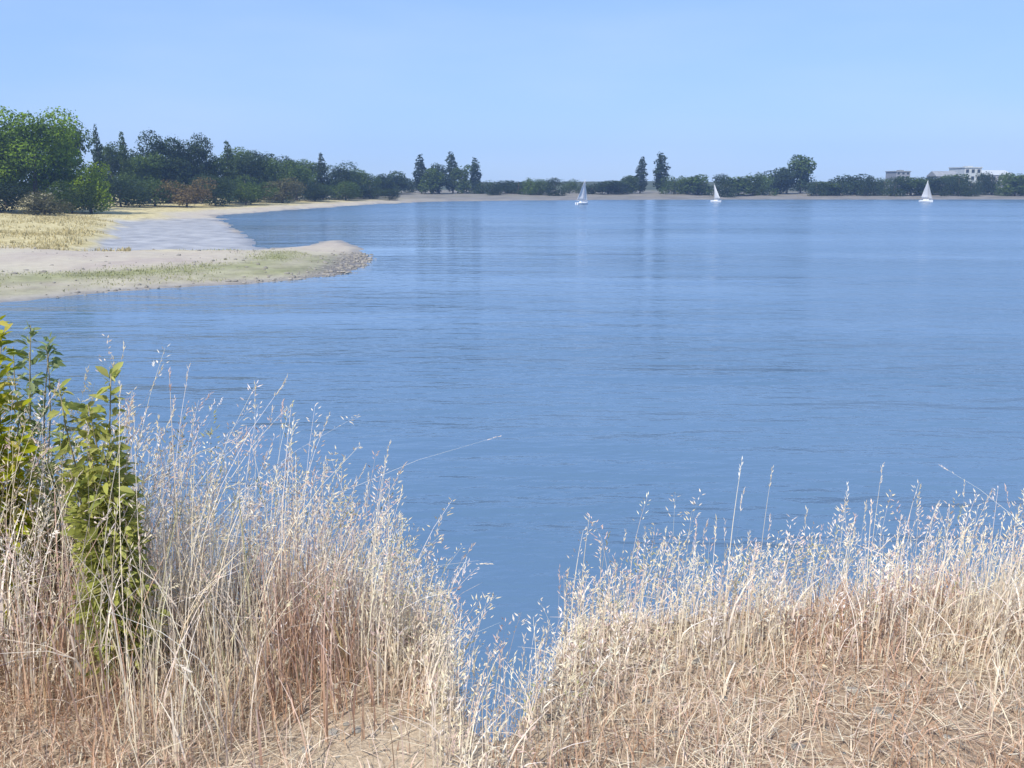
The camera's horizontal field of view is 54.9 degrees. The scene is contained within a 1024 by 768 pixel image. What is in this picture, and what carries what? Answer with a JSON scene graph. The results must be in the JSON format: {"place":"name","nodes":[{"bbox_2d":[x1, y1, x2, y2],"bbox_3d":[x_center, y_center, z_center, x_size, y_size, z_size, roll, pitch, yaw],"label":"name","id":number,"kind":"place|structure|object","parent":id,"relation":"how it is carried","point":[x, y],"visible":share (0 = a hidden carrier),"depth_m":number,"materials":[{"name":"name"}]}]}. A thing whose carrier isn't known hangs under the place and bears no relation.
{"place":"outdoors","nodes":[
{"label":"outdoors","id":0,"kind":"place"},
{"bbox_2d":[0,199,1023,741],"bbox_3d":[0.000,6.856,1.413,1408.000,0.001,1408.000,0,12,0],"label":"lake water","id":1,"kind":"structure","parent":0,"point":[608,363],"depth_m":34.94,"materials":[{"name":"liquid"}]},
{"bbox_2d":[575,181,587,204],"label":"sailboat","id":2,"kind":"object","parent":1,"relation":"on","point":[582,196],"visible":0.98,"depth_m":298.88,"materials":[{"name":"fabric"}]},
{"bbox_2d":[919,181,932,201],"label":"sailboat","id":3,"kind":"object","parent":1,"relation":"on","point":[926,195],"visible":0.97,"depth_m":334.27,"materials":[{"name":"fabric"}]},
{"bbox_2d":[0,334,1023,767],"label":"dry grass","id":4,"kind":"structure","parent":0,"point":[274,600],"depth_m":3.26,"materials":[{"name":"plant"}]},
{"bbox_2d":[0,181,1023,767],"bbox_3d":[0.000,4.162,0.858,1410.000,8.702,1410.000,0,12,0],"label":"ground","id":5,"kind":"structure","parent":0,"point":[170,231],"depth_m":3.21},
{"bbox_2d":[0,138,30,186],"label":"oak tree","id":6,"kind":"object","parent":5,"relation":"on","point":[6,174],"visible":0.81,"depth_m":175.54,"materials":[{"name":"green plant"}]},
{"bbox_2d":[0,182,33,212],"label":"dark bush","id":7,"kind":"object","parent":5,"relation":"on","point":[9,195],"visible":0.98,"depth_m":171.42,"materials":[{"name":"green plant"}]},
{"bbox_2d":[0,315,49,639],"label":"leafy plant","id":8,"kind":"object","parent":5,"relation":"on","point":[30,446],"visible":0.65,"depth_m":3.27,"materials":[{"name":"green plant"}]},
{"bbox_2d":[1,320,67,609],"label":"leafy plant","id":9,"kind":"object","parent":5,"relation":"on","point":[55,363],"visible":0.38,"depth_m":3.57,"materials":[{"name":"green plant"}]},
{"bbox_2d":[16,190,75,214],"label":"olive bush","id":10,"kind":"object","parent":5,"relation":"on","point":[41,206],"visible":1,"depth_m":168.48,"materials":[{"name":"green plant"}]},
{"bbox_2d":[0,105,103,212],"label":"oak tree","id":11,"kind":"object","parent":5,"relation":"on","point":[45,160],"visible":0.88,"depth_m":178.77,"materials":[{"name":"green plant"}]},
{"bbox_2d":[22,426,85,617],"bbox_3d":[-1.623,0.541,3.579,0.314,0.812,0.290,0,12,0],"label":"leafy plant","id":12,"kind":"object","parent":5,"relation":"on","point":[56,441],"visible":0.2,"depth_m":3.52,"materials":[{"name":"green plant"}]},
{"bbox_2d":[0,213,131,250],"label":"field grass","id":13,"kind":"structure","parent":5,"relation":"on","point":[15,232],"depth_m":114.87,"materials":[{"name":"plant"}]},
{"bbox_2d":[34,180,101,213],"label":"dark bush","id":14,"kind":"object","parent":5,"relation":"on","point":[65,195],"visible":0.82,"depth_m":179.23,"materials":[{"name":"green plant"}]},
{"bbox_2d":[51,121,94,209],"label":"oak tree","id":15,"kind":"object","parent":5,"relation":"on","point":[82,148],"visible":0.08,"depth_m":199.56,"materials":[{"name":"green plant"}]},
{"bbox_2d":[65,160,114,213],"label":"bright bush","id":16,"kind":"object","parent":5,"relation":"on","point":[94,175],"visible":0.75,"depth_m":183.85,"materials":[{"name":"green plant"}]},
{"bbox_2d":[91,124,107,197],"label":"conifer tree","id":17,"kind":"object","parent":5,"relation":"on","point":[96,152],"visible":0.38,"depth_m":233.30,"materials":[{"name":"green plant"}]},
{"bbox_2d":[45,362,172,691],"bbox_3d":[-1.251,0.469,3.082,0.312,1.087,0.315,7,13,30],"label":"leafy plant","id":18,"kind":"object","parent":5,"relation":"on","point":[90,474],"visible":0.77,"depth_m":3.03,"materials":[{"name":"green plant"}]},
{"bbox_2d":[90,141,128,201],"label":"shore tree","id":19,"kind":"object","parent":5,"relation":"on","point":[109,154],"visible":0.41,"depth_m":254.30,"materials":[{"name":"green plant"}]},
{"bbox_2d":[99,177,151,206],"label":"dark bush","id":20,"kind":"object","parent":5,"relation":"on","point":[116,187],"visible":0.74,"depth_m":220.51,"materials":[{"name":"green plant"}]},
{"bbox_2d":[116,131,134,203],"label":"conifer tree","id":21,"kind":"object","parent":5,"relation":"on","point":[126,167],"visible":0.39,"depth_m":238.35,"materials":[{"name":"green plant"}]},
{"bbox_2d":[125,143,152,175],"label":"shore tree","id":22,"kind":"object","parent":5,"relation":"on","point":[131,150],"visible":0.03,"depth_m":263.82,"materials":[{"name":"green plant"}]},
{"bbox_2d":[126,151,171,202],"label":"shore tree","id":23,"kind":"object","parent":5,"relation":"on","point":[146,166],"visible":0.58,"depth_m":244.67,"materials":[{"name":"green plant"}]},
{"bbox_2d":[111,172,187,206],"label":"dark bush","id":24,"kind":"object","parent":5,"relation":"on","point":[152,190],"visible":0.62,"depth_m":228.84,"materials":[{"name":"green plant"}]},
{"bbox_2d":[135,130,191,202],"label":"shore tree","id":25,"kind":"object","parent":5,"relation":"on","point":[173,170],"visible":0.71,"depth_m":248.22,"materials":[{"name":"green plant"}]},
{"bbox_2d":[0,249,336,291],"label":"spit grass","id":26,"kind":"structure","parent":5,"relation":"on","point":[168,269],"depth_m":71.64,"materials":[{"name":"plant"}]},
{"bbox_2d":[152,177,218,206],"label":"rusty bush","id":27,"kind":"object","parent":5,"relation":"on","point":[180,196],"visible":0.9,"depth_m":230.61,"materials":[{"name":"brown plant"}]},
{"bbox_2d":[2,242,376,297],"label":"shore stones","id":28,"kind":"object","parent":5,"relation":"on","point":[355,258],"visible":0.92,"depth_m":78.16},
{"bbox_2d":[173,132,220,202],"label":"shore tree","id":29,"kind":"object","parent":5,"relation":"on","point":[194,153],"visible":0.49,"depth_m":254.04,"materials":[{"name":"green plant"}]},
{"bbox_2d":[190,155,226,202],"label":"shore tree","id":30,"kind":"object","parent":5,"relation":"on","point":[216,165],"visible":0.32,"depth_m":258.84,"materials":[{"name":"green plant"}]},
{"bbox_2d":[188,174,238,206],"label":"dark bush","id":31,"kind":"object","parent":5,"relation":"on","point":[223,189],"visible":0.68,"depth_m":242.37,"materials":[{"name":"green plant"}]},
{"bbox_2d":[219,141,241,200],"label":"shore tree","id":32,"kind":"object","parent":5,"relation":"on","point":[227,173],"visible":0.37,"depth_m":268.68,"materials":[{"name":"green plant"}]},
{"bbox_2d":[218,146,257,200],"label":"shore tree","id":33,"kind":"object","parent":5,"relation":"on","point":[238,155],"visible":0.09,"depth_m":287.59,"materials":[{"name":"green plant"}]},
{"bbox_2d":[223,174,279,204],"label":"shore bush","id":34,"kind":"object","parent":5,"relation":"on","point":[251,192],"visible":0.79,"depth_m":256.44,"materials":[{"name":"green plant"}]},
{"bbox_2d":[232,150,273,201],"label":"shore tree","id":35,"kind":"object","parent":5,"relation":"on","point":[253,164],"visible":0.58,"depth_m":276.24,"materials":[{"name":"green plant"}]},
{"bbox_2d":[261,158,296,200],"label":"shore tree","id":36,"kind":"object","parent":5,"relation":"on","point":[276,172],"visible":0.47,"depth_m":289.86,"materials":[{"name":"green plant"}]},
{"bbox_2d":[259,177,307,202],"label":"shore bush","id":37,"kind":"object","parent":5,"relation":"on","point":[284,188],"visible":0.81,"depth_m":275.20,"materials":[{"name":"green plant"}]},
{"bbox_2d":[276,154,301,198],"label":"shore tree","id":38,"kind":"object","parent":5,"relation":"on","point":[286,157],"visible":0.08,"depth_m":318.30,"materials":[{"name":"green plant"}]},
{"bbox_2d":[283,160,317,199],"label":"shore tree","id":39,"kind":"object","parent":5,"relation":"on","point":[299,174],"visible":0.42,"depth_m":303.65,"materials":[{"name":"green plant"}]},
{"bbox_2d":[295,159,328,197],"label":"shore tree","id":40,"kind":"object","parent":5,"relation":"on","point":[309,166],"visible":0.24,"depth_m":330.98,"materials":[{"name":"green plant"}]},
{"bbox_2d":[291,179,335,201],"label":"shore bush","id":41,"kind":"object","parent":5,"relation":"on","point":[314,191],"visible":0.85,"depth_m":296.03,"materials":[{"name":"green plant"}]},
{"bbox_2d":[313,154,331,197],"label":"conifer tree","id":42,"kind":"object","parent":5,"relation":"on","point":[319,172],"visible":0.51,"depth_m":318.12,"materials":[{"name":"green plant"}]},
{"bbox_2d":[323,160,362,197],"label":"shore tree","id":43,"kind":"object","parent":5,"relation":"on","point":[336,176],"visible":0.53,"depth_m":328.94,"materials":[{"name":"green plant"}]},
{"bbox_2d":[322,180,363,199],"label":"shore bush","id":44,"kind":"object","parent":5,"relation":"on","point":[350,189],"visible":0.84,"depth_m":316.18,"materials":[{"name":"green plant"}]},
{"bbox_2d":[346,171,381,197],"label":"shore tree","id":45,"kind":"object","parent":5,"relation":"on","point":[365,180],"visible":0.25,"depth_m":347.52,"materials":[{"name":"green plant"}]},
{"bbox_2d":[357,183,381,198],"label":"shore bush","id":46,"kind":"object","parent":5,"relation":"on","point":[368,189],"visible":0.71,"depth_m":339.03,"materials":[{"name":"green plant"}]},
{"bbox_2d":[372,173,398,195],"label":"shore tree","id":47,"kind":"object","parent":5,"relation":"on","point":[384,183],"visible":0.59,"depth_m":370.49,"materials":[{"name":"green plant"}]},
{"bbox_2d":[377,188,401,199],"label":"shore bush","id":48,"kind":"object","parent":5,"relation":"on","point":[388,192],"visible":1,"depth_m":330.74,"materials":[{"name":"green plant"}]},
{"bbox_2d":[386,171,409,193],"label":"tree","id":49,"kind":"object","parent":5,"relation":"on","point":[399,180],"visible":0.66,"depth_m":392.96,"materials":[{"name":"green plant"}]},
{"bbox_2d":[402,177,417,192],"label":"tree","id":50,"kind":"object","parent":5,"relation":"on","point":[410,188],"visible":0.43,"depth_m":420.70,"materials":[{"name":"green plant"}]},
{"bbox_2d":[411,154,426,193],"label":"poplar tree","id":51,"kind":"object","parent":5,"relation":"on","point":[417,172],"visible":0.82,"depth_m":402.50,"materials":[{"name":"green plant"}]},
{"bbox_2d":[417,168,444,193],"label":"tree","id":52,"kind":"object","parent":5,"relation":"on","point":[433,176],"visible":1,"depth_m":399.34,"materials":[{"name":"green plant"}]},
{"bbox_2d":[428,163,450,193],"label":"tree","id":53,"kind":"object","parent":5,"relation":"on","point":[437,166],"visible":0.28,"depth_m":408.37,"materials":[{"name":"green plant"}]},
{"bbox_2d":[444,151,457,192],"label":"poplar tree","id":54,"kind":"object","parent":5,"relation":"on","point":[450,163],"visible":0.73,"depth_m":415.22,"materials":[{"name":"green plant"}]},
{"bbox_2d":[449,164,472,193],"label":"tree","id":55,"kind":"object","parent":5,"relation":"on","point":[461,183],"visible":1,"depth_m":412.19,"materials":[{"name":"green plant"}]},
{"bbox_2d":[468,157,481,191],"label":"poplar tree","id":56,"kind":"object","parent":5,"relation":"on","point":[474,172],"visible":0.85,"depth_m":417.86,"materials":[{"name":"green plant"}]},
{"bbox_2d":[468,179,494,193],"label":"tree","id":57,"kind":"object","parent":5,"relation":"on","point":[480,189],"visible":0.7,"depth_m":412.51,"materials":[{"name":"green plant"}]},
{"bbox_2d":[483,183,506,194],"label":"tree","id":58,"kind":"object","parent":5,"relation":"on","point":[494,190],"visible":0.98,"depth_m":394.26,"materials":[{"name":"green plant"}]},
{"bbox_2d":[496,180,523,192],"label":"tree","id":59,"kind":"object","parent":5,"relation":"on","point":[503,183],"visible":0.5,"depth_m":417.46,"materials":[{"name":"green plant"}]},
{"bbox_2d":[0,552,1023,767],"bbox_3d":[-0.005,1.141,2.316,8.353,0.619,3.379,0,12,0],"label":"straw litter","id":60,"kind":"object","parent":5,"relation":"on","point":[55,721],"visible":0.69,"depth_m":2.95,"materials":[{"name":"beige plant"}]},
{"bbox_2d":[10,630,1023,767],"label":"soil clods","id":61,"kind":"object","parent":5,"relation":"on","point":[335,731],"visible":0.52,"depth_m":2.96,"materials":[{"name":"soil"}]},
{"bbox_2d":[506,181,535,193],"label":"tree","id":62,"kind":"object","parent":5,"relation":"on","point":[516,188],"visible":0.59,"depth_m":406.90,"materials":[{"name":"green plant"}]},
{"bbox_2d":[520,177,539,194],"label":"tree","id":63,"kind":"object","parent":5,"relation":"on","point":[528,184],"visible":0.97,"depth_m":397.83,"materials":[{"name":"green plant"}]},
{"bbox_2d":[533,179,550,194],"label":"tree","id":64,"kind":"object","parent":5,"relation":"on","point":[540,184],"visible":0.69,"depth_m":401.02,"materials":[{"name":"green plant"}]},
{"bbox_2d":[541,177,569,195],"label":"tree","id":65,"kind":"object","parent":5,"relation":"on","point":[549,191],"visible":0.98,"depth_m":393.89,"materials":[{"name":"green plant"}]},
{"bbox_2d":[557,178,581,192],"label":"tree","id":66,"kind":"object","parent":5,"relation":"on","point":[571,186],"visible":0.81,"depth_m":421.19,"materials":[{"name":"green plant"}]},
{"bbox_2d":[578,182,607,193],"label":"tree","id":67,"kind":"object","parent":5,"relation":"on","point":[592,191],"visible":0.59,"depth_m":414.96,"materials":[{"name":"green plant"}]},
{"bbox_2d":[588,180,627,193],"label":"tree","id":68,"kind":"object","parent":5,"relation":"on","point":[609,185],"visible":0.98,"depth_m":409.59,"materials":[{"name":"green plant"}]},
{"bbox_2d":[606,181,634,193],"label":"tree","id":69,"kind":"object","parent":5,"relation":"on","point":[626,188],"visible":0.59,"depth_m":416.67,"materials":[{"name":"green plant"}]},
{"bbox_2d":[620,175,640,192],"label":"tree","id":70,"kind":"object","parent":5,"relation":"on","point":[631,181],"visible":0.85,"depth_m":423.37,"materials":[{"name":"green plant"}]},
{"bbox_2d":[634,157,647,192],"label":"poplar tree","id":71,"kind":"object","parent":5,"relation":"on","point":[640,171],"visible":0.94,"depth_m":425.74,"materials":[{"name":"green plant"}]},
{"bbox_2d":[653,153,670,193],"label":"poplar tree","id":72,"kind":"object","parent":5,"relation":"on","point":[659,170],"visible":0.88,"depth_m":425.06,"materials":[{"name":"green plant"}]},
{"bbox_2d":[659,175,689,193],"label":"tree","id":73,"kind":"object","parent":5,"relation":"on","point":[675,184],"visible":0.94,"depth_m":414.28,"materials":[{"name":"green plant"}]},
{"bbox_2d":[671,175,693,193],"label":"tree","id":74,"kind":"object","parent":5,"relation":"on","point":[681,177],"visible":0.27,"depth_m":417.81,"materials":[{"name":"green plant"}]},
{"bbox_2d":[681,174,712,194],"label":"tree","id":75,"kind":"object","parent":5,"relation":"on","point":[698,184],"visible":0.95,"depth_m":408.12,"materials":[{"name":"green plant"}]},
{"bbox_2d":[707,173,738,197],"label":"tree","id":76,"kind":"object","parent":5,"relation":"on","point":[721,181],"visible":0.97,"depth_m":392.48,"materials":[{"name":"green plant"}]},
{"bbox_2d":[723,176,755,195],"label":"tree","id":77,"kind":"object","parent":5,"relation":"on","point":[740,184],"visible":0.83,"depth_m":401.13,"materials":[{"name":"green plant"}]},
{"bbox_2d":[746,172,764,195],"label":"tree","id":78,"kind":"object","parent":5,"relation":"on","point":[756,183],"visible":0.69,"depth_m":404.27,"materials":[{"name":"green plant"}]},
{"bbox_2d":[748,174,778,195],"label":"tree","id":79,"kind":"object","parent":5,"relation":"on","point":[765,182],"visible":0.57,"depth_m":407.06,"materials":[{"name":"green plant"}]},
{"bbox_2d":[761,170,795,193],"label":"tree","id":80,"kind":"object","parent":5,"relation":"on","point":[781,180],"visible":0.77,"depth_m":417.41,"materials":[{"name":"green plant"}]},
{"bbox_2d":[773,167,801,193],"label":"tree","id":81,"kind":"object","parent":5,"relation":"on","point":[781,169],"visible":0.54,"depth_m":423.27,"materials":[{"name":"green plant"}]},
{"bbox_2d":[787,154,816,193],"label":"tree","id":82,"kind":"object","parent":5,"relation":"on","point":[801,166],"visible":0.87,"depth_m":423.70,"materials":[{"name":"green plant"}]},
{"bbox_2d":[806,182,831,195],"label":"tree","id":83,"kind":"object","parent":5,"relation":"on","point":[815,191],"visible":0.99,"depth_m":399.99,"materials":[{"name":"green plant"}]},
{"bbox_2d":[809,181,840,194],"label":"tree","id":84,"kind":"object","parent":5,"relation":"on","point":[830,189],"visible":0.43,"depth_m":403.78,"materials":[{"name":"green plant"}]},
{"bbox_2d":[827,179,855,195],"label":"tree","id":85,"kind":"object","parent":5,"relation":"on","point":[844,189],"visible":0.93,"depth_m":403.41,"materials":[{"name":"green plant"}]},
{"bbox_2d":[834,174,873,194],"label":"tree","id":86,"kind":"object","parent":5,"relation":"on","point":[852,179],"visible":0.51,"depth_m":412.11,"materials":[{"name":"green plant"}]},
{"bbox_2d":[855,175,874,195],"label":"tree","id":87,"kind":"object","parent":5,"relation":"on","point":[866,187],"visible":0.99,"depth_m":398.37,"materials":[{"name":"green plant"}]},
{"bbox_2d":[859,178,885,195],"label":"tree","id":88,"kind":"object","parent":5,"relation":"on","point":[879,193],"visible":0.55,"depth_m":403.73,"materials":[{"name":"green plant"}]},
{"bbox_2d":[872,178,896,192],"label":"tree","id":89,"kind":"object","parent":5,"relation":"on","point":[886,181],"visible":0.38,"depth_m":421.32,"materials":[{"name":"green plant"}]},
{"bbox_2d":[881,176,908,196],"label":"tree","id":90,"kind":"object","parent":5,"relation":"on","point":[895,190],"visible":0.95,"depth_m":399.67,"materials":[{"name":"green plant"}]},
{"bbox_2d":[885,170,910,189],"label":"building","id":91,"kind":"structure","parent":5,"relation":"on","point":[898,173],"depth_m":490.20,"materials":[{"name":"grey concrete"}]},
{"bbox_2d":[896,176,929,195],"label":"tree","id":92,"kind":"object","parent":5,"relation":"on","point":[914,184],"visible":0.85,"depth_m":400.74,"materials":[{"name":"green plant"}]},
{"bbox_2d":[909,181,936,194],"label":"tree","id":93,"kind":"object","parent":5,"relation":"on","point":[921,193],"visible":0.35,"depth_m":407.74,"materials":[{"name":"green plant"}]},
{"bbox_2d":[923,176,947,192],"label":"tree","id":94,"kind":"object","parent":5,"relation":"on","point":[934,181],"visible":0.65,"depth_m":408.97,"materials":[{"name":"green plant"}]},
{"bbox_2d":[927,171,958,186],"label":"pale house","id":95,"kind":"structure","parent":5,"relation":"on","point":[935,174],"depth_m":484.97,"materials":[{"name":"white concrete"}]},
{"bbox_2d":[935,176,954,194],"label":"tree","id":96,"kind":"object","parent":5,"relation":"on","point":[944,180],"visible":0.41,"depth_m":409.88,"materials":[{"name":"green plant"}]},
{"bbox_2d":[939,174,971,190],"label":"tree","id":97,"kind":"object","parent":5,"relation":"on","point":[954,176],"visible":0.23,"depth_m":421.41,"materials":[{"name":"green plant"}]},
{"bbox_2d":[937,176,976,196],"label":"tree","id":98,"kind":"object","parent":5,"relation":"on","point":[958,187],"visible":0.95,"depth_m":400.60,"materials":[{"name":"green plant"}]},
{"bbox_2d":[948,166,982,186],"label":"white hall","id":99,"kind":"structure","parent":5,"relation":"on","point":[972,171],"depth_m":494.04,"materials":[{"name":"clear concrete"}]},
{"bbox_2d":[961,180,982,195],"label":"tree","id":100,"kind":"object","parent":5,"relation":"on","point":[969,187],"visible":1,"depth_m":398.54,"materials":[{"name":"green plant"}]},
{"bbox_2d":[969,171,992,194],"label":"tree","id":101,"kind":"object","parent":5,"relation":"on","point":[983,174],"visible":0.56,"depth_m":413.57,"materials":[{"name":"green plant"}]},
{"bbox_2d":[978,175,1001,194],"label":"tree","id":102,"kind":"object","parent":5,"relation":"on","point":[987,183],"visible":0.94,"depth_m":408.42,"materials":[{"name":"green plant"}]},
{"bbox_2d":[982,170,1010,187],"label":"long hall","id":103,"kind":"structure","parent":5,"relation":"on","point":[995,173],"depth_m":503.58,"materials":[{"name":"white concrete"}]},
{"bbox_2d":[994,172,1016,195],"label":"tree","id":104,"kind":"object","parent":5,"relation":"on","point":[1003,183],"visible":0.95,"depth_m":398.71,"materials":[{"name":"green plant"}]},
{"bbox_2d":[1003,173,1023,195],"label":"tree","id":105,"kind":"object","parent":5,"relation":"on","point":[1017,180],"visible":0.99,"depth_m":397.15,"materials":[{"name":"green plant"}]},
{"bbox_2d":[0,0,1023,181],"label":"sky","id":106,"kind":"structure","parent":0,"point":[580,90],"materials":[{"name":"blue"}]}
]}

